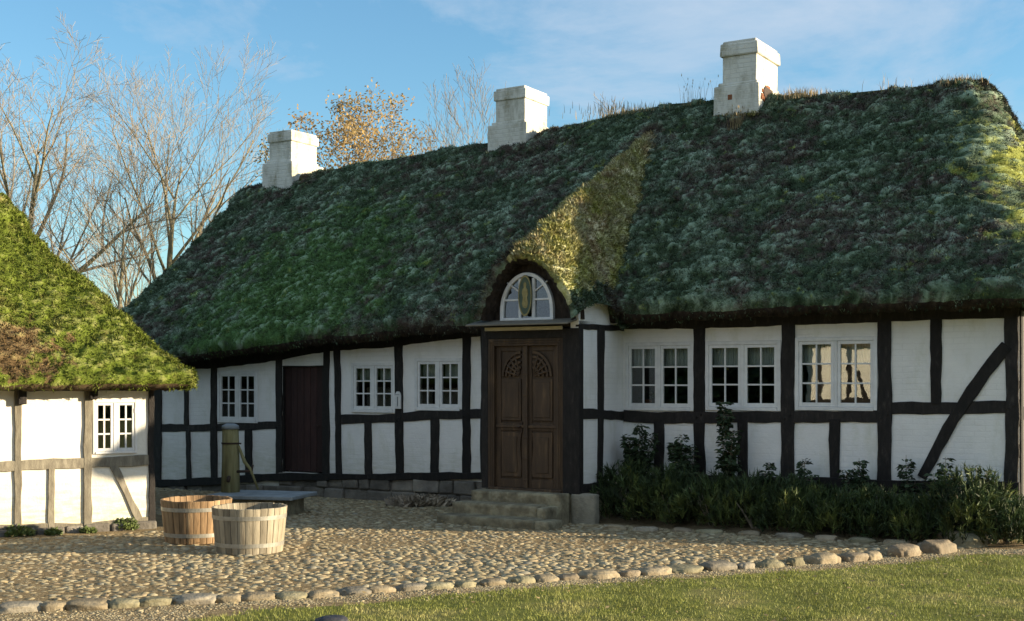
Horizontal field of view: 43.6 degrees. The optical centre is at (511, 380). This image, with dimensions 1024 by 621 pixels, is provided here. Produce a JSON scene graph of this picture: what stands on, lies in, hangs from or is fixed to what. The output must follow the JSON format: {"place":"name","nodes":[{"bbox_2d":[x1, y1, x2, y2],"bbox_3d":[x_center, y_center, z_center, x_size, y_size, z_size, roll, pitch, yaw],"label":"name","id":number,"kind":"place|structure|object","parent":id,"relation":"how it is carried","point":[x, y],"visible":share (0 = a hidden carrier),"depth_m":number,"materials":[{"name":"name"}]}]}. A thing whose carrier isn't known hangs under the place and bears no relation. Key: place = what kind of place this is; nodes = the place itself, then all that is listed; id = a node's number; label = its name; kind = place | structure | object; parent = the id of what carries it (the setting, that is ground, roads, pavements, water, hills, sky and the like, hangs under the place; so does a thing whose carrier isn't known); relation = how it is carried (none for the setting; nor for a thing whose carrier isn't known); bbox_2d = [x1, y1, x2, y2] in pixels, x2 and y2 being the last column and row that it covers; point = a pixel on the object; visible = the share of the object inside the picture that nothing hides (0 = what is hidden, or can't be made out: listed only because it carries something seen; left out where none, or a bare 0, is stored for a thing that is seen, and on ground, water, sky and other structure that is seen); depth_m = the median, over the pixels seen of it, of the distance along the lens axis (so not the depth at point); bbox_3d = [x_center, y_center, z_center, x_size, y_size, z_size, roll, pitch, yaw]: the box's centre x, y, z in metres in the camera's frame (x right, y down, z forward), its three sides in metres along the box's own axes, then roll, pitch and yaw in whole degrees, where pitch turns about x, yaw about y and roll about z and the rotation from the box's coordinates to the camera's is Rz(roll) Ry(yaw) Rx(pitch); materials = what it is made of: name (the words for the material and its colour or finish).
{"place":"outdoors","nodes":[
{"label":"outdoors","id":0,"kind":"place"},
{"bbox_2d":[0,487,962,602],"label":"cobblestone paving","id":1,"kind":"structure","parent":0,"point":[474,567],"depth_m":13.81,"materials":[{"name":"stone"}]},
{"bbox_2d":[160,495,231,544],"bbox_3d":[-3.732,1.643,15.139,0.827,0.504,0.825,0,0,4],"label":"wooden tub","id":2,"kind":"object","parent":1,"relation":"on","point":[187,520],"visible":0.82,"depth_m":14.79,"materials":[{"name":"orange wood"}]},
{"bbox_2d":[211,502,286,554],"bbox_3d":[-2.918,1.643,14.232,0.825,0.504,0.827,0,0,-34],"label":"wooden tub","id":3,"kind":"object","parent":1,"relation":"on","point":[255,528],"visible":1,"depth_m":13.91,"materials":[{"name":"wood"}]},
{"bbox_2d":[208,490,316,514],"bbox_3d":[-3.584,1.783,18.360,1.320,0.335,0.920,0,0,14],"label":"stone well","id":4,"kind":"object","parent":1,"relation":"on","point":[293,501],"visible":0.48,"depth_m":18.14,"materials":[{"name":"stone"}]},
{"bbox_2d":[221,423,258,492],"bbox_3d":[-3.951,1.119,18.552,0.506,0.995,0.384,0,0,-22],"label":"hand pump","id":5,"kind":"object","parent":4,"relation":"on","point":[231,470],"visible":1,"depth_m":18.46,"materials":[{"name":"green wood"}]},
{"bbox_2d":[0,491,1023,620],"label":"courtyard ground","id":6,"kind":"structure","parent":0,"point":[617,520],"depth_m":12.12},
{"bbox_2d":[3,524,35,536],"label":"weed clump","id":7,"kind":"object","parent":6,"relation":"on","point":[26,530],"visible":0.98,"depth_m":15.58,"materials":[{"name":"green plant"}]},
{"bbox_2d":[0,601,42,613],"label":"edging stone","id":8,"kind":"object","parent":6,"relation":"on","point":[9,607],"visible":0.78,"depth_m":10.53,"materials":[{"name":"stone"}]},
{"bbox_2d":[44,526,62,535],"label":"weed clump","id":9,"kind":"object","parent":6,"relation":"on","point":[52,531],"visible":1,"depth_m":15.73,"materials":[{"name":"green plant"}]},
{"bbox_2d":[40,601,66,611],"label":"edging stone","id":10,"kind":"object","parent":6,"relation":"on","point":[50,606],"visible":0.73,"depth_m":10.58,"materials":[{"name":"stone"}]},
{"bbox_2d":[78,525,97,533],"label":"weed clump","id":11,"kind":"object","parent":6,"relation":"on","point":[86,529],"visible":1,"depth_m":15.93,"materials":[{"name":"green plant"}]},
{"bbox_2d":[66,598,109,610],"bbox_3d":[-3.560,1.893,10.743,0.363,0.110,0.305,0,0,-10],"label":"edging stone","id":12,"kind":"object","parent":6,"relation":"on","point":[83,604],"visible":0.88,"depth_m":10.63,"materials":[{"name":"stone"}]},
{"bbox_2d":[0,190,198,536],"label":"farm outbuilding","id":13,"kind":"structure","parent":6,"relation":"on","point":[87,368],"depth_m":16.14,"materials":[{"name":"plant"}]},
{"bbox_2d":[93,400,136,453],"bbox_3d":[-5.062,0.590,16.300,0.549,0.675,0.130,0,0,-30],"label":"window","id":14,"kind":"structure","parent":13,"relation":"in","point":[114,419],"depth_m":16.26,"materials":[{"name":"white paint"}]},
{"bbox_2d":[108,598,139,608],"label":"edging stone","id":15,"kind":"object","parent":6,"relation":"on","point":[118,603],"visible":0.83,"depth_m":10.73,"materials":[{"name":"stone"}]},
{"bbox_2d":[115,517,139,529],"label":"weed clump","id":16,"kind":"object","parent":6,"relation":"on","point":[135,525],"visible":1,"depth_m":16.25,"materials":[{"name":"green plant"}]},
{"bbox_2d":[139,596,171,606],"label":"edging stone","id":17,"kind":"object","parent":6,"relation":"on","point":[155,601],"visible":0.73,"depth_m":10.81,"materials":[{"name":"stone"}]},
{"bbox_2d":[172,593,216,604],"bbox_3d":[-2.721,1.889,11.002,0.386,0.107,0.280,0,0,-14],"label":"edging stone","id":18,"kind":"object","parent":6,"relation":"on","point":[196,598],"visible":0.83,"depth_m":10.90,"materials":[{"name":"stone"}]},
{"bbox_2d":[216,593,240,602],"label":"edging stone","id":19,"kind":"object","parent":6,"relation":"on","point":[225,598],"visible":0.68,"depth_m":10.96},
{"bbox_2d":[241,591,274,601],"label":"edging stone","id":20,"kind":"object","parent":6,"relation":"on","point":[256,596],"visible":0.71,"depth_m":11.03,"materials":[{"name":"stone"}]},
{"bbox_2d":[275,591,308,599],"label":"edging stone","id":21,"kind":"object","parent":6,"relation":"on","point":[289,595],"visible":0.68,"depth_m":11.12,"materials":[{"name":"stone"}]},
{"bbox_2d":[309,589,338,598],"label":"edging stone","id":22,"kind":"object","parent":6,"relation":"on","point":[319,593],"visible":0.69,"depth_m":11.19,"materials":[{"name":"stone"}]},
{"bbox_2d":[314,615,348,620],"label":"dark rock","id":23,"kind":"object","parent":6,"relation":"on","point":[333,618],"visible":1,"depth_m":9.94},
{"bbox_2d":[336,586,371,595],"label":"edging stone","id":24,"kind":"object","parent":6,"relation":"on","point":[351,590],"visible":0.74,"depth_m":11.31,"materials":[{"name":"stone"}]},
{"bbox_2d":[368,585,395,592],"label":"edging stone","id":25,"kind":"object","parent":6,"relation":"on","point":[381,588],"visible":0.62,"depth_m":11.43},
{"bbox_2d":[395,583,426,591],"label":"edging stone","id":26,"kind":"object","parent":6,"relation":"on","point":[410,587],"visible":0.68,"depth_m":11.53,"materials":[{"name":"stone"}]},
{"bbox_2d":[384,491,455,506],"bbox_3d":[-1.400,1.810,19.491,1.117,0.248,0.733,0,0,0],"label":"twig heap","id":27,"kind":"object","parent":6,"relation":"on","point":[416,500],"visible":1,"depth_m":19.31,"materials":[{"name":"brown plant"}]},
{"bbox_2d":[425,582,453,589],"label":"edging stone","id":28,"kind":"object","parent":6,"relation":"on","point":[439,585],"visible":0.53,"depth_m":11.61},
{"bbox_2d":[455,580,476,587],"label":"edging stone","id":29,"kind":"object","parent":6,"relation":"on","point":[466,583],"visible":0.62,"depth_m":11.73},
{"bbox_2d":[479,578,505,585],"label":"edging stone","id":30,"kind":"object","parent":6,"relation":"on","point":[492,581],"visible":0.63,"depth_m":11.85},
{"bbox_2d":[437,488,571,529],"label":"stone steps","id":31,"kind":"structure","parent":6,"relation":"on","point":[512,509],"depth_m":16.90,"materials":[{"name":"stone"}]},
{"bbox_2d":[5,520,1016,620],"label":"fallen leaves","id":32,"kind":"object","parent":6,"relation":"on","point":[868,607],"visible":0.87,"depth_m":12.51,"materials":[{"name":"brown plant"}]},
{"bbox_2d":[511,575,535,583],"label":"edging stone","id":33,"kind":"object","parent":6,"relation":"on","point":[521,579],"visible":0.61,"depth_m":11.98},
{"bbox_2d":[532,574,559,582],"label":"edging stone","id":34,"kind":"object","parent":6,"relation":"on","point":[542,578],"visible":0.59,"depth_m":12.07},
{"bbox_2d":[557,573,578,580],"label":"edging stone","id":35,"kind":"object","parent":6,"relation":"on","point":[570,576],"visible":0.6,"depth_m":12.16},
{"bbox_2d":[578,569,619,579],"bbox_3d":[0.838,1.892,12.371,0.407,0.124,0.319,0,0,-20],"label":"edging stone","id":36,"kind":"object","parent":6,"relation":"on","point":[595,574],"visible":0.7,"depth_m":12.28,"materials":[{"name":"stone"}]},
{"bbox_2d":[602,524,627,529],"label":"border stone","id":37,"kind":"object","parent":6,"relation":"on","point":[615,527],"visible":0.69,"depth_m":16.25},
{"bbox_2d":[618,569,640,576],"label":"edging stone","id":38,"kind":"object","parent":6,"relation":"on","point":[627,573],"visible":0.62,"depth_m":12.39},
{"bbox_2d":[589,455,675,522],"bbox_3d":[1.504,1.472,17.282,1.581,0.930,1.367,0,0,-15],"label":"conifer shrub","id":39,"kind":"object","parent":6,"relation":"on","point":[614,491],"visible":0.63,"depth_m":17.11,"materials":[{"name":"green plant"}]},
{"bbox_2d":[619,424,659,517],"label":"rose bush","id":40,"kind":"object","parent":6,"relation":"on","point":[634,453],"visible":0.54,"depth_m":17.62,"materials":[{"name":"green plant"}]},
{"bbox_2d":[632,526,658,531],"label":"border stone","id":41,"kind":"object","parent":6,"relation":"on","point":[648,528],"visible":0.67,"depth_m":16.11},
{"bbox_2d":[638,566,671,575],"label":"edging stone","id":42,"kind":"object","parent":6,"relation":"on","point":[656,570],"visible":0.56,"depth_m":12.49,"materials":[{"name":"stone"}]},
{"bbox_2d":[615,462,723,522],"bbox_3d":[2.187,1.500,17.016,1.626,0.875,1.243,0,0,7],"label":"conifer shrub","id":43,"kind":"object","parent":6,"relation":"on","point":[655,485],"visible":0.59,"depth_m":16.77,"materials":[{"name":"green plant"}]},
{"bbox_2d":[672,527,691,532],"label":"border stone","id":44,"kind":"object","parent":6,"relation":"on","point":[679,529],"visible":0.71,"depth_m":15.98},
{"bbox_2d":[668,564,703,573],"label":"edging stone","id":45,"kind":"object","parent":6,"relation":"on","point":[684,568],"visible":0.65,"depth_m":12.63,"materials":[{"name":"stone"}]},
{"bbox_2d":[665,434,707,495],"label":"rose bush","id":46,"kind":"object","parent":6,"relation":"on","point":[677,453],"visible":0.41,"depth_m":17.35,"materials":[{"name":"green plant"}]},
{"bbox_2d":[695,529,723,533],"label":"border stone","id":47,"kind":"object","parent":6,"relation":"on","point":[714,531],"visible":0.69,"depth_m":15.84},
{"bbox_2d":[655,468,769,525],"bbox_3d":[2.691,1.532,16.670,1.566,0.810,1.329,0,0,15],"label":"conifer shrub","id":48,"kind":"object","parent":6,"relation":"on","point":[692,492],"visible":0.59,"depth_m":16.45,"materials":[{"name":"green plant"}]},
{"bbox_2d":[699,560,737,570],"bbox_3d":[2.077,1.887,12.874,0.405,0.137,0.254,0,0,-26],"label":"edging stone","id":49,"kind":"object","parent":6,"relation":"on","point":[720,565],"visible":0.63,"depth_m":12.77,"materials":[{"name":"stone"}]},
{"bbox_2d":[714,402,743,486],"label":"rose bush","id":50,"kind":"object","parent":6,"relation":"on","point":[727,460],"visible":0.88,"depth_m":16.96,"materials":[{"name":"green plant"}]},
{"bbox_2d":[737,562,754,568],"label":"edging stone","id":51,"kind":"object","parent":6,"relation":"on","point":[746,565],"visible":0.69,"depth_m":12.88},
{"bbox_2d":[737,530,760,535],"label":"border stone","id":52,"kind":"object","parent":6,"relation":"on","point":[749,532],"visible":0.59,"depth_m":15.63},
{"bbox_2d":[703,467,805,528],"bbox_3d":[3.030,1.516,16.463,1.486,0.844,1.445,0,0,-33],"label":"conifer shrub","id":53,"kind":"object","parent":6,"relation":"on","point":[735,490],"visible":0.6,"depth_m":16.13,"materials":[{"name":"green plant"}]},
{"bbox_2d":[756,462,778,487],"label":"rose bush","id":54,"kind":"object","parent":6,"relation":"on","point":[770,467],"visible":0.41,"depth_m":16.69,"materials":[{"name":"green plant"}]},
{"bbox_2d":[756,559,784,567],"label":"edging stone","id":55,"kind":"object","parent":6,"relation":"on","point":[770,563],"visible":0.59,"depth_m":13.00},
{"bbox_2d":[775,532,803,537],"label":"border stone","id":56,"kind":"object","parent":6,"relation":"on","point":[787,535],"visible":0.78,"depth_m":15.45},
{"bbox_2d":[786,557,804,565],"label":"edging stone","id":57,"kind":"object","parent":6,"relation":"on","point":[795,561],"visible":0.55,"depth_m":13.13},
{"bbox_2d":[750,470,855,532],"bbox_3d":[3.514,1.531,16.106,1.530,0.813,1.455,0,0,39],"label":"conifer shrub","id":58,"kind":"object","parent":6,"relation":"on","point":[793,491],"visible":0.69,"depth_m":15.79,"materials":[{"name":"green plant"}]},
{"bbox_2d":[787,458,821,527],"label":"rose bush","id":59,"kind":"object","parent":6,"relation":"on","point":[801,470],"visible":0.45,"depth_m":16.45,"materials":[{"name":"green plant"}]},
{"bbox_2d":[803,552,840,563],"bbox_3d":[3.252,1.880,13.394,0.399,0.161,0.270,0,0,-20],"label":"edging stone","id":60,"kind":"object","parent":6,"relation":"on","point":[823,558],"visible":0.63,"depth_m":13.30,"materials":[{"name":"stone"}]},
{"bbox_2d":[815,535,837,540],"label":"border stone","id":61,"kind":"object","parent":6,"relation":"on","point":[826,537],"visible":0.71,"depth_m":15.19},
{"bbox_2d":[774,481,885,534],"bbox_3d":[4.111,1.584,15.832,1.368,0.709,1.467,0,0,-40],"label":"conifer shrub","id":62,"kind":"object","parent":6,"relation":"on","point":[828,512],"visible":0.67,"depth_m":15.56,"materials":[{"name":"green plant"}]},
{"bbox_2d":[837,552,868,561],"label":"edging stone","id":63,"kind":"object","parent":6,"relation":"on","point":[853,556],"visible":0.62,"depth_m":13.46,"materials":[{"name":"stone"}]},
{"bbox_2d":[837,460,870,530],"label":"rose bush","id":64,"kind":"object","parent":6,"relation":"on","point":[856,482],"visible":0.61,"depth_m":16.11,"materials":[{"name":"green plant"}]},
{"bbox_2d":[848,537,876,542],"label":"border stone","id":65,"kind":"object","parent":6,"relation":"on","point":[860,540],"visible":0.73,"depth_m":15.01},
{"bbox_2d":[865,550,881,560],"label":"edging stone","id":66,"kind":"object","parent":6,"relation":"on","point":[875,555],"visible":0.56,"depth_m":13.59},
{"bbox_2d":[829,481,935,537],"bbox_3d":[4.361,1.573,15.668,1.293,0.731,1.467,0,0,-43],"label":"conifer shrub","id":67,"kind":"object","parent":6,"relation":"on","point":[868,493],"visible":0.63,"depth_m":15.30,"materials":[{"name":"green plant"}]},
{"bbox_2d":[882,539,909,544],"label":"border stone","id":68,"kind":"object","parent":6,"relation":"on","point":[894,541],"visible":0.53,"depth_m":14.80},
{"bbox_2d":[886,543,920,557],"bbox_3d":[4.264,1.883,13.919,0.404,0.208,0.284,0,0,-34],"label":"edging stone","id":69,"kind":"object","parent":6,"relation":"on","point":[905,550],"visible":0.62,"depth_m":13.81,"materials":[{"name":"stone"}]},
{"bbox_2d":[895,459,923,496],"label":"rose bush","id":70,"kind":"object","parent":6,"relation":"on","point":[906,485],"visible":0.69,"depth_m":15.87,"materials":[{"name":"green plant"}]},
{"bbox_2d":[873,491,961,542],"bbox_3d":[4.814,1.622,15.326,1.302,0.634,1.468,0,0,38],"label":"conifer shrub","id":71,"kind":"object","parent":6,"relation":"on","point":[928,526],"visible":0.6,"depth_m":14.99,"materials":[{"name":"green plant"}]},
{"bbox_2d":[917,539,956,553],"bbox_3d":[4.699,1.883,14.205,0.458,0.231,0.345,0,0,-36],"label":"edging stone","id":72,"kind":"object","parent":6,"relation":"on","point":[944,546],"visible":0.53,"depth_m":14.07,"materials":[{"name":"stone"}]},
{"bbox_2d":[923,457,955,505],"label":"rose bush","id":73,"kind":"object","parent":6,"relation":"on","point":[946,470],"visible":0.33,"depth_m":15.55,"materials":[{"name":"green plant"}]},
{"bbox_2d":[936,530,961,542],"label":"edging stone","id":74,"kind":"object","parent":6,"relation":"on","point":[941,537],"visible":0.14,"depth_m":14.94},
{"bbox_2d":[900,463,1022,542],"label":"conifer shrub","id":75,"kind":"object","parent":6,"relation":"on","point":[975,491],"visible":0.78,"depth_m":14.85,"materials":[{"name":"green plant"}]},
{"bbox_2d":[953,533,987,547],"bbox_3d":[5.248,1.866,14.657,0.399,0.214,0.273,0,0,-14],"label":"edging stone","id":76,"kind":"object","parent":6,"relation":"on","point":[972,540],"visible":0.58,"depth_m":14.56,"materials":[{"name":"stone"}]},
{"bbox_2d":[955,465,1004,515],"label":"rose bush","id":77,"kind":"object","parent":6,"relation":"on","point":[982,479],"visible":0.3,"depth_m":14.99,"materials":[{"name":"green plant"}]},
{"bbox_2d":[971,529,998,543],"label":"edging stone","id":78,"kind":"object","parent":6,"relation":"on","point":[997,541],"visible":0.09,"depth_m":14.89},
{"bbox_2d":[956,492,1023,544],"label":"conifer shrub","id":79,"kind":"object","parent":6,"relation":"on","point":[1015,509],"visible":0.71,"depth_m":14.55,"materials":[{"name":"green plant"}]},
{"bbox_2d":[0,0,1023,308],"label":"sky","id":80,"kind":"structure","parent":0,"point":[568,51],"materials":[{"name":"blue"}]},
{"bbox_2d":[0,538,1023,620],"bbox_3d":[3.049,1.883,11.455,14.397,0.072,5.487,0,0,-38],"label":"lawn grass","id":81,"kind":"structure","parent":0,"point":[768,587],"depth_m":11.07,"materials":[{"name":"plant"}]},
{"bbox_2d":[638,389,654,402],"bbox_3d":[1.931,0.252,18.280,0.273,0.275,0.263,0,0,0],"label":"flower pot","id":82,"kind":"object","parent":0,"point":[648,397],"visible":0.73,"depth_m":18.27,"materials":[{"name":"ceramic"}]},
{"bbox_2d":[716,393,726,401],"bbox_3d":[2.891,0.279,17.669,0.171,0.222,0.183,0,0,0],"label":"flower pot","id":83,"kind":"object","parent":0,"point":[719,397],"visible":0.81,"depth_m":17.66,"materials":[{"name":"ceramic"}]},
{"bbox_2d":[862,74,936,92],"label":"ridge grass","id":84,"kind":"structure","parent":0,"point":[894,84],"depth_m":19.23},
{"label":"ground","id":85,"kind":"structure","parent":0,"visible":0},
{"bbox_2d":[0,136,93,273],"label":"bare tree","id":86,"kind":"object","parent":85,"relation":"on","point":[11,176],"visible":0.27,"depth_m":37.93,"materials":[{"name":"brown plant"}]},
{"bbox_2d":[0,8,214,291],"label":"bare tree","id":87,"kind":"object","parent":85,"relation":"on","point":[5,185],"visible":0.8,"depth_m":36.40,"materials":[{"name":"brown plant"}]},
{"bbox_2d":[10,99,212,309],"bbox_3d":[-10.705,-2.671,34.651,5.935,9.658,4.638,0,0,-34],"label":"bare tree","id":88,"kind":"object","parent":85,"relation":"on","point":[122,266],"visible":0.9,"depth_m":34.24,"materials":[{"name":"brown plant"}]},
{"bbox_2d":[64,204,178,307],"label":"bare tree","id":89,"kind":"object","parent":85,"relation":"on","point":[111,278],"visible":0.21,"depth_m":44.65,"materials":[{"name":"brown plant"}]},
{"bbox_2d":[53,35,287,282],"bbox_3d":[-9.951,-4.276,38.570,7.283,12.849,7.641,0,0,0],"label":"bare tree","id":90,"kind":"object","parent":85,"relation":"on","point":[197,231],"visible":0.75,"depth_m":38.76,"materials":[{"name":"brown plant"}]},
{"bbox_2d":[243,77,444,181],"bbox_3d":[-4.628,-3.128,35.826,6.241,10.558,7.578,0,0,-27],"label":"autumn tree","id":91,"kind":"object","parent":85,"relation":"on","point":[352,133],"visible":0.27,"depth_m":35.14,"materials":[{"name":"orange plant"}]},
{"bbox_2d":[350,60,505,161],"bbox_3d":[-1.463,-3.332,34.694,6.100,10.936,5.059,0,0,-29],"label":"bare tree","id":92,"kind":"object","parent":85,"relation":"on","point":[446,126],"visible":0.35,"depth_m":34.22,"materials":[{"name":"brown plant"}]},
{"bbox_2d":[120,38,1023,539],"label":"half timbered house","id":93,"kind":"structure","parent":85,"relation":"on","point":[828,286],"depth_m":18.44,"materials":[{"name":"plant"}]},
{"bbox_2d":[217,371,257,422],"bbox_3d":[-4.675,0.279,21.942,0.929,0.887,0.130,0,0,31],"label":"window","id":94,"kind":"structure","parent":93,"relation":"in","point":[237,391],"depth_m":21.90,"materials":[{"name":"white paint"}]},
{"bbox_2d":[283,366,322,472],"bbox_3d":[-3.435,0.640,21.213,0.876,1.768,0.144,0,0,31],"label":"plank door","id":95,"kind":"structure","parent":93,"relation":"in","point":[302,386],"depth_m":21.20,"materials":[{"name":"wood"}]},
{"bbox_2d":[351,362,394,412],"bbox_3d":[-2.177,0.112,20.470,0.882,0.796,0.183,0,0,31],"label":"window","id":96,"kind":"structure","parent":93,"relation":"in","point":[368,371],"depth_m":20.43,"materials":[{"name":"white paint"}]},
{"bbox_2d":[395,391,400,408],"bbox_3d":[-1.793,0.307,20.102,0.110,0.272,0.039,0,0,31],"label":"wall thermometer","id":97,"kind":"object","parent":93,"relation":"attached to","point":[397,399],"depth_m":20.09,"materials":[{"name":"white plastic"}]},
{"bbox_2d":[414,358,461,410],"bbox_3d":[-1.100,0.059,19.824,0.898,0.811,0.183,0,0,31],"label":"window","id":98,"kind":"structure","parent":93,"relation":"in","point":[432,367],"depth_m":19.78,"materials":[{"name":"white paint"}]},
{"bbox_2d":[488,338,562,492],"bbox_3d":[0.203,0.477,17.455,1.178,2.099,0.176,0,0,31],"label":"front door","id":99,"kind":"structure","parent":93,"relation":"in","point":[525,376],"depth_m":17.43,"materials":[{"name":"brown wood"}]},
{"bbox_2d":[500,272,554,320],"bbox_3d":[0.198,-1.129,17.413,0.837,0.686,0.098,0,0,31],"label":"arched window","id":100,"kind":"structure","parent":93,"relation":"in","point":[527,298],"depth_m":17.37,"materials":[{"name":"white paint"}]},
{"bbox_2d":[549,98,691,120],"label":"ridge grass","id":101,"kind":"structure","parent":93,"relation":"on","point":[623,109],"depth_m":21.36,"materials":[{"name":"plant"}]},
{"bbox_2d":[625,342,693,410],"bbox_3d":[2.087,-0.058,17.908,1.042,0.955,0.183,0,0,31],"label":"window","id":102,"kind":"structure","parent":93,"relation":"in","point":[646,354],"depth_m":17.87,"materials":[{"name":"white paint"}]},
{"bbox_2d":[679,74,718,104],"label":"ridge grass","id":103,"kind":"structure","parent":93,"relation":"on","point":[695,92],"depth_m":20.91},
{"bbox_2d":[725,105,751,129],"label":"ridge grass","id":104,"kind":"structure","parent":93,"relation":"on","point":[733,120],"depth_m":19.97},
{"bbox_2d":[705,340,780,410],"bbox_3d":[3.136,-0.065,17.279,1.069,0.939,0.183,0,0,31],"label":"window","id":105,"kind":"structure","parent":93,"relation":"in","point":[767,353],"depth_m":17.23,"materials":[{"name":"white paint"}]},
{"bbox_2d":[769,84,831,99],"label":"ridge grass","id":106,"kind":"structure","parent":93,"relation":"on","point":[797,93],"depth_m":19.96,"materials":[{"name":"plant"}]},
{"bbox_2d":[795,336,877,410],"bbox_3d":[4.223,-0.087,16.626,1.081,0.953,0.183,0,0,31],"label":"window","id":107,"kind":"structure","parent":93,"relation":"in","point":[835,352],"depth_m":16.58,"materials":[{"name":"white paint"}]},
{"bbox_2d":[923,70,991,87],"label":"ridge grass","id":108,"kind":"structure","parent":93,"relation":"on","point":[960,79],"depth_m":18.77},
{"bbox_2d":[593,93,623,116],"bbox_3d":[2.431,-2.923,36.084,6.442,10.155,3.657,0,0,-34],"label":"bare tree","id":109,"kind":"object","parent":85,"relation":"on","point":[607,103],"visible":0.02,"depth_m":35.52,"materials":[{"name":"brown plant"}]}
]}

